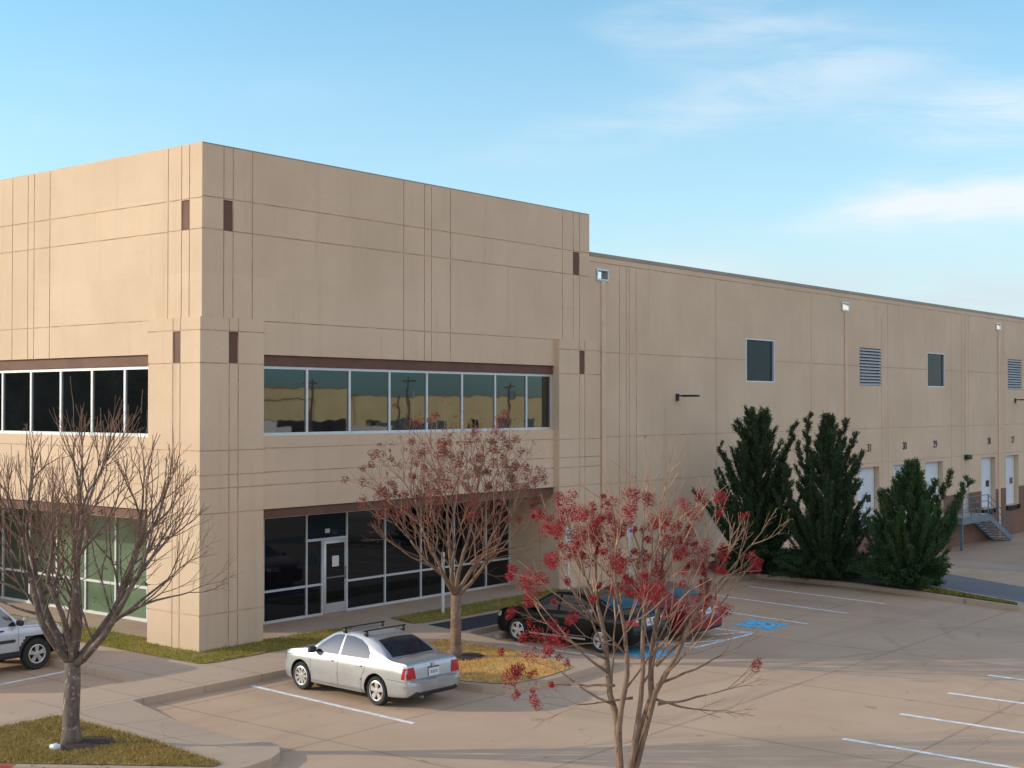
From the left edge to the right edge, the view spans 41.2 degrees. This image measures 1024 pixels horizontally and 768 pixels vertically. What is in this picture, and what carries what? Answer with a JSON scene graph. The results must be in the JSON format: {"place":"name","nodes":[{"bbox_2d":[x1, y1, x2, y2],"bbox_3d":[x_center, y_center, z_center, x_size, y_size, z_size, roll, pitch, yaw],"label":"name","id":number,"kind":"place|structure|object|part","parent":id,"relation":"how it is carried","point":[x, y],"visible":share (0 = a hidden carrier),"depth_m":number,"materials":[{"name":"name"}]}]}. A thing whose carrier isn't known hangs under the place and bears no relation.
{"place":"outdoors","nodes":[
{"label":"outdoors","id":0,"kind":"place"},
{"bbox_2d":[0,567,755,725],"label":"pavement","id":1,"kind":"structure","parent":0,"point":[146,679],"depth_m":31.27,"materials":[{"name":"concrete"}]},
{"bbox_2d":[11,614,360,662],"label":"lawn","id":2,"kind":"structure","parent":1,"relation":"on","point":[193,654],"depth_m":32.97,"materials":[{"name":"green plant"}]},
{"bbox_2d":[429,612,497,630],"bbox_3d":[-0.850,6.450,37.086,1.390,0.001,3.150,-1,-1,39],"label":"ramp pad","id":3,"kind":"object","parent":1,"relation":"on","point":[469,623],"visible":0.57,"depth_m":36.81,"materials":[{"name":"grey concrete"}]},
{"bbox_2d":[392,588,566,622],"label":"lawn","id":4,"kind":"structure","parent":1,"relation":"on","point":[463,614],"depth_m":39.11,"materials":[{"name":"green plant"}]},
{"bbox_2d":[441,552,444,612],"bbox_3d":[-1.949,5.637,38.437,0.040,1.780,0.090,-1,-1,39],"label":"sign post","id":5,"kind":"object","parent":4,"relation":"on","point":[442,594],"visible":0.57,"depth_m":38.42,"materials":[{"name":"grey metal"}]},
{"bbox_2d":[566,528,571,588],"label":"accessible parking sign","id":6,"kind":"object","parent":1,"relation":"on","point":[568,570],"visible":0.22,"depth_m":43.28,"materials":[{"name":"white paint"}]},
{"bbox_2d":[627,524,632,576],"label":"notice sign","id":7,"kind":"object","parent":1,"relation":"on","point":[629,544],"visible":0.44,"depth_m":46.00,"materials":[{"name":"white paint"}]},
{"bbox_2d":[0,503,1023,767],"bbox_3d":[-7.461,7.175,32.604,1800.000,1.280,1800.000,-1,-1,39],"label":"ground","id":8,"kind":"structure","parent":0,"point":[862,669],"depth_m":27.52,"materials":[{"name":"concrete"}]},
{"bbox_2d":[0,764,15,767],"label":"red kerb","id":9,"kind":"structure","parent":8,"relation":"on","point":[5,765],"depth_m":22.18,"materials":[{"name":"paint"}]},
{"bbox_2d":[0,671,63,684],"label":"parking line","id":10,"kind":"object","parent":8,"relation":"on","point":[32,678],"depth_m":30.00,"materials":[{"name":"white paint"}]},
{"bbox_2d":[0,606,65,669],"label":"parked car","id":11,"kind":"object","parent":8,"relation":"on","point":[24,640],"visible":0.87,"depth_m":30.82,"materials":[{"name":"silver metal"}]},
{"bbox_3d":[-11.451,5.210,30.409,0.125,0.456,0.763,-1,-1,39],"label":"side window","id":12,"kind":"part","parent":11,"relation":"part of","materials":[{"name":"grey glass"}]},
{"bbox_2d":[0,715,279,767],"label":"island kerb","id":13,"kind":"structure","parent":8,"relation":"on","point":[263,755],"depth_m":22.59,"materials":[{"name":"concrete"}]},
{"bbox_2d":[0,714,219,765],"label":"lawn","id":14,"kind":"structure","parent":13,"relation":"on","point":[96,752],"depth_m":22.86,"materials":[{"name":"green plant"}]},
{"bbox_2d":[49,743,60,749],"bbox_3d":[-7.774,6.176,23.174,0.150,0.100,0.150,-1,-1,39],"label":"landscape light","id":15,"kind":"object","parent":14,"relation":"on","point":[55,746],"visible":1,"depth_m":23.13,"materials":[{"name":"white plastic"}]},
{"bbox_2d":[58,736,118,751],"bbox_3d":[-7.363,6.198,23.571,1.013,0.052,1.193,-1,-1,39],"label":"mulch ring","id":16,"kind":"object","parent":14,"relation":"on","point":[94,741],"visible":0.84,"depth_m":23.47,"materials":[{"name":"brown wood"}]},
{"bbox_2d":[0,377,241,744],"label":"bare tree","id":17,"kind":"object","parent":16,"relation":"on","point":[71,655],"visible":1,"depth_m":23.46,"materials":[{"name":"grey plant"}]},
{"bbox_2d":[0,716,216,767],"bbox_3d":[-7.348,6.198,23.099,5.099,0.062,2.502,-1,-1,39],"label":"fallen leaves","id":18,"kind":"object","parent":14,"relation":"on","point":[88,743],"visible":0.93,"depth_m":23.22,"materials":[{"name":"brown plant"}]},
{"bbox_2d":[61,700,266,753],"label":"sidewalk","id":19,"kind":"structure","parent":8,"relation":"on","point":[133,716],"depth_m":25.14,"materials":[{"name":"concrete"}]},
{"bbox_2d":[251,685,413,723],"bbox_3d":[-3.711,6.449,27.494,5.074,0.001,0.120,-1,-1,43],"label":"parking line","id":20,"kind":"object","parent":8,"relation":"on","point":[375,714],"visible":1,"depth_m":27.31,"materials":[{"name":"white paint"}]},
{"bbox_2d":[285,621,458,705],"bbox_3d":[-3.030,5.737,28.627,4.098,1.471,1.897,-1,-1,42],"label":"parked car","id":21,"kind":"object","parent":8,"relation":"on","point":[381,664],"visible":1,"depth_m":27.75,"materials":[{"name":"silver metal"}]},
{"bbox_3d":[-3.823,5.407,28.473,0.800,0.402,0.216,-1,-1,42],"label":"side window","id":22,"kind":"part","parent":21,"relation":"part of","materials":[{"name":"grey glass"}]},
{"bbox_3d":[-3.163,5.387,27.885,0.874,0.382,0.214,-1,-1,42],"label":"side window","id":23,"kind":"part","parent":21,"relation":"part of","materials":[{"name":"grey glass"}]},
{"bbox_3d":[-2.200,5.340,27.895,0.591,0.287,1.153,-1,-1,42],"label":"rear window","id":24,"kind":"part","parent":21,"relation":"part of","materials":[{"name":"black glass"}]},
{"bbox_2d":[494,632,510,638],"bbox_3d":[0.159,6.526,35.794,0.155,0.120,1.800,-1,-1,39],"label":"wheel stop","id":25,"kind":"object","parent":8,"relation":"on","point":[502,635],"visible":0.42,"depth_m":35.20,"materials":[{"name":"concrete"}]},
{"bbox_2d":[0,141,1023,651],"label":"warehouse building","id":26,"kind":"structure","parent":8,"relation":"on","point":[274,337],"depth_m":38.35,"materials":[{"name":"beige paint"}]},
{"bbox_2d":[0,366,147,436],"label":"ribbon window","id":27,"kind":"structure","parent":26,"relation":"in","point":[27,397],"depth_m":36.33,"materials":[{"name":"glass"}]},
{"bbox_2d":[323,538,346,613],"bbox_3d":[-5.001,5.434,38.551,0.097,2.060,0.900,-1,-1,39],"label":"entrance door","id":28,"kind":"structure","parent":26,"relation":"in","point":[334,551],"depth_m":38.54,"materials":[{"name":"glass"}]},
{"bbox_2d":[264,366,551,435],"bbox_3d":[-2.603,0.500,39.006,0.070,1.770,12.310,-1,-1,39],"label":"ribbon window","id":29,"kind":"structure","parent":26,"relation":"in","point":[297,400],"depth_m":38.16,"materials":[{"name":"glass"}]},
{"bbox_2d":[746,338,774,382],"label":"upper window","id":30,"kind":"structure","parent":26,"relation":"in","point":[759,352],"depth_m":54.50,"materials":[{"name":"glass"}]},
{"bbox_2d":[857,467,873,535],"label":"dock door","id":31,"kind":"structure","parent":26,"relation":"in","point":[868,472],"depth_m":62.72,"materials":[{"name":"white paint"}]},
{"bbox_2d":[894,464,906,520],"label":"dock door","id":32,"kind":"structure","parent":26,"relation":"in","point":[898,467],"depth_m":65.39,"materials":[{"name":"white paint"}]},
{"bbox_2d":[925,461,940,522],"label":"dock door","id":33,"kind":"structure","parent":26,"relation":"in","point":[931,467],"depth_m":68.70,"materials":[{"name":"white paint"}]},
{"bbox_2d":[927,352,944,386],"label":"upper window","id":34,"kind":"structure","parent":26,"relation":"in","point":[935,361],"depth_m":68.81,"materials":[{"name":"glass"}]},
{"bbox_2d":[962,476,968,512],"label":"service door","id":35,"kind":"structure","parent":26,"relation":"in","point":[965,507],"depth_m":71.70,"materials":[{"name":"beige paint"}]},
{"bbox_2d":[981,457,997,513],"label":"dock door","id":36,"kind":"structure","parent":26,"relation":"in","point":[985,462],"depth_m":74.68,"materials":[{"name":"white paint"}]},
{"bbox_2d":[1006,455,1020,510],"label":"dock door","id":37,"kind":"structure","parent":26,"relation":"in","point":[1009,459],"depth_m":77.65,"materials":[{"name":"white paint"}]},
{"bbox_2d":[441,633,583,657],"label":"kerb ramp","id":38,"kind":"structure","parent":8,"relation":"on","point":[472,638],"depth_m":34.02,"materials":[{"name":"concrete"}]},
{"bbox_2d":[427,639,611,692],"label":"island kerb","id":39,"kind":"structure","parent":8,"relation":"on","point":[581,667],"depth_m":29.49,"materials":[{"name":"concrete"}]},
{"bbox_2d":[426,637,571,682],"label":"lawn","id":40,"kind":"structure","parent":39,"relation":"on","point":[501,667],"depth_m":30.57,"materials":[{"name":"yellow plant"}]},
{"bbox_2d":[456,652,484,660],"bbox_3d":[-1.108,6.328,31.753,1.007,0.052,1.070,0,-1,-9],"label":"mulch ring","id":41,"kind":"object","parent":40,"relation":"on","point":[467,656],"visible":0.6,"depth_m":31.62,"materials":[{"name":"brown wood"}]},
{"bbox_2d":[341,396,561,656],"bbox_3d":[-1.358,3.277,31.494,5.286,6.280,3.894,0,-1,-3],"label":"crape myrtle","id":42,"kind":"object","parent":41,"relation":"on","point":[456,589],"visible":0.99,"depth_m":31.56,"materials":[{"name":"beige plant"}]},
{"bbox_2d":[516,644,594,655],"bbox_3d":[0.633,6.550,33.828,4.100,0.001,0.110,-1,-1,38],"label":"parking line","id":43,"kind":"object","parent":8,"relation":"on","point":[560,650],"visible":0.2,"depth_m":33.31,"materials":[{"name":"white paint"}]},
{"bbox_2d":[497,587,666,652],"bbox_3d":[1.667,5.880,34.528,4.469,1.372,1.972,-1,-1,39],"label":"parked car","id":44,"kind":"object","parent":8,"relation":"on","point":[515,626],"visible":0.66,"depth_m":33.67,"materials":[{"name":"black paint"}]},
{"bbox_3d":[0.865,5.468,34.303,0.856,0.400,0.215,-1,-1,39],"label":"side window","id":45,"kind":"part","parent":44,"relation":"part of","materials":[{"name":"grey glass"}]},
{"bbox_3d":[1.633,5.444,33.685,1.042,0.372,0.211,-1,-1,39],"label":"side window","id":46,"kind":"part","parent":44,"relation":"part of","materials":[{"name":"grey glass"}]},
{"bbox_3d":[2.649,5.375,33.748,0.726,0.271,1.191,-1,-1,39],"label":"rear window","id":47,"kind":"part","parent":44,"relation":"part of","materials":[{"name":"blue glass"}]},
{"bbox_2d":[498,430,789,767],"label":"crape myrtle","id":48,"kind":"object","parent":8,"relation":"on","point":[641,728],"visible":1,"depth_m":21.17,"materials":[{"name":"red plant"}]},
{"bbox_2d":[616,647,674,657],"bbox_3d":[3.263,6.536,33.159,1.200,0.005,1.180,-1,-1,39],"label":"accessible marking","id":49,"kind":"object","parent":8,"relation":"on","point":[635,651],"visible":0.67,"depth_m":33.17,"materials":[{"name":"blue paint"}]},
{"bbox_2d":[603,579,721,639],"bbox_3d":[3.327,5.909,36.370,4.469,1.372,1.972,-1,-1,38],"label":"parked car","id":50,"kind":"object","parent":8,"relation":"on","point":[716,616],"visible":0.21,"depth_m":35.02,"materials":[{"name":"red paint"}]},
{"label":"side window","id":51,"kind":"part","parent":50,"relation":"part of","materials":[{"name":"grey glass"}]},
{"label":"rear window","id":52,"kind":"part","parent":50,"relation":"part of","materials":[{"name":"blue glass"}]},
{"bbox_2d":[684,639,725,643],"bbox_3d":[4.834,6.564,34.668,1.523,0.001,0.110,0,-1,-28],"label":"parking line","id":53,"kind":"object","parent":8,"relation":"on","point":[705,641],"visible":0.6,"depth_m":34.72,"materials":[{"name":"white paint"}]},
{"bbox_2d":[674,632,746,637],"bbox_3d":[4.793,6.577,35.535,3.065,0.001,0.110,0,-1,-23],"label":"parking line","id":54,"kind":"object","parent":8,"relation":"on","point":[716,634],"visible":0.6,"depth_m":35.78,"materials":[{"name":"white paint"}]},
{"bbox_2d":[697,633,752,646],"bbox_3d":[5.497,6.568,34.950,0.110,0.001,2.771,-1,-1,40],"label":"parking line","id":55,"kind":"object","parent":8,"relation":"on","point":[725,640],"visible":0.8,"depth_m":34.87,"materials":[{"name":"white paint"}]},
{"bbox_2d":[734,620,787,629],"bbox_3d":[6.827,6.603,37.389,1.200,0.005,1.180,-1,-1,39],"label":"accessible marking","id":56,"kind":"object","parent":8,"relation":"on","point":[762,624],"visible":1,"depth_m":37.41,"materials":[{"name":"blue paint"}]},
{"bbox_2d":[729,612,807,623],"bbox_3d":[6.456,6.640,39.482,0.120,0.001,5.182,1,-1,-41],"label":"parking line","id":57,"kind":"object","parent":8,"relation":"on","point":[769,618],"visible":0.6,"depth_m":38.47,"materials":[{"name":"white paint"}]},
{"bbox_2d":[710,594,844,612],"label":"parking line","id":58,"kind":"object","parent":8,"relation":"on","point":[783,604],"visible":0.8,"depth_m":41.18,"materials":[{"name":"white paint"}]},
{"bbox_2d":[747,586,886,603],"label":"parking line","id":59,"kind":"object","parent":8,"relation":"on","point":[818,595],"visible":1,"depth_m":43.13,"materials":[{"name":"white paint"}]},
{"bbox_2d":[682,560,1017,604],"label":"planting bed","id":60,"kind":"object","parent":8,"relation":"on","point":[856,579],"visible":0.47,"depth_m":45.35,"materials":[{"name":"green plant"}]},
{"bbox_2d":[691,404,801,573],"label":"cedar tree","id":61,"kind":"object","parent":60,"relation":"on","point":[752,486],"visible":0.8,"depth_m":47.69,"materials":[{"name":"green plant"}]},
{"bbox_2d":[766,410,873,580],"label":"cedar tree","id":62,"kind":"object","parent":60,"relation":"on","point":[830,551],"visible":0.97,"depth_m":45.94,"materials":[{"name":"green plant"}]},
{"bbox_2d":[847,457,975,588],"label":"cedar tree","id":63,"kind":"object","parent":60,"relation":"on","point":[904,553],"visible":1,"depth_m":43.58,"materials":[{"name":"green plant"}]},
{"bbox_2d":[920,586,1015,603],"bbox_3d":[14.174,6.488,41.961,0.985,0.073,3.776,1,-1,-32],"label":"grass","id":64,"kind":"structure","parent":60,"relation":"on","point":[956,592],"depth_m":42.00,"materials":[{"name":"green plant"}]},
{"bbox_2d":[709,569,1023,611],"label":"island kerb","id":65,"kind":"structure","parent":8,"relation":"on","point":[1019,607],"depth_m":43.29,"materials":[{"name":"concrete"}]},
{"bbox_2d":[842,738,1018,767],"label":"parking line","id":66,"kind":"object","parent":8,"relation":"on","point":[977,761],"visible":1,"depth_m":23.55,"materials":[{"name":"white paint"}]},
{"bbox_2d":[900,713,1023,732],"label":"parking line","id":67,"kind":"object","parent":8,"relation":"on","point":[962,723],"visible":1,"depth_m":25.77,"materials":[{"name":"white paint"}]},
{"bbox_2d":[941,494,1012,550],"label":"dock stair","id":68,"kind":"object","parent":8,"relation":"on","point":[977,518],"visible":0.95,"depth_m":71.53,"materials":[{"name":"metal"}]},
{"bbox_2d":[940,574,1023,602],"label":"drive","id":69,"kind":"structure","parent":8,"relation":"on","point":[987,588],"depth_m":45.03,"materials":[{"name":"concrete"}]},
{"bbox_2d":[948,573,1023,586],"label":"drive edge","id":70,"kind":"object","parent":69,"relation":"on","point":[986,580],"visible":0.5,"depth_m":46.78,"materials":[{"name":"concrete"}]},
{"bbox_2d":[948,692,1023,703],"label":"parking line","id":71,"kind":"object","parent":8,"relation":"on","point":[986,698],"visible":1,"depth_m":27.97,"materials":[{"name":"white paint"}]},
{"bbox_2d":[988,675,1023,679],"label":"parking line","id":72,"kind":"object","parent":8,"relation":"on","point":[1005,677],"visible":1,"depth_m":30.13,"materials":[{"name":"white paint"}]},
{"bbox_2d":[0,0,1023,316],"label":"sky","id":73,"kind":"structure","parent":0,"point":[874,147],"materials":[{"name":"blue"}]}
]}

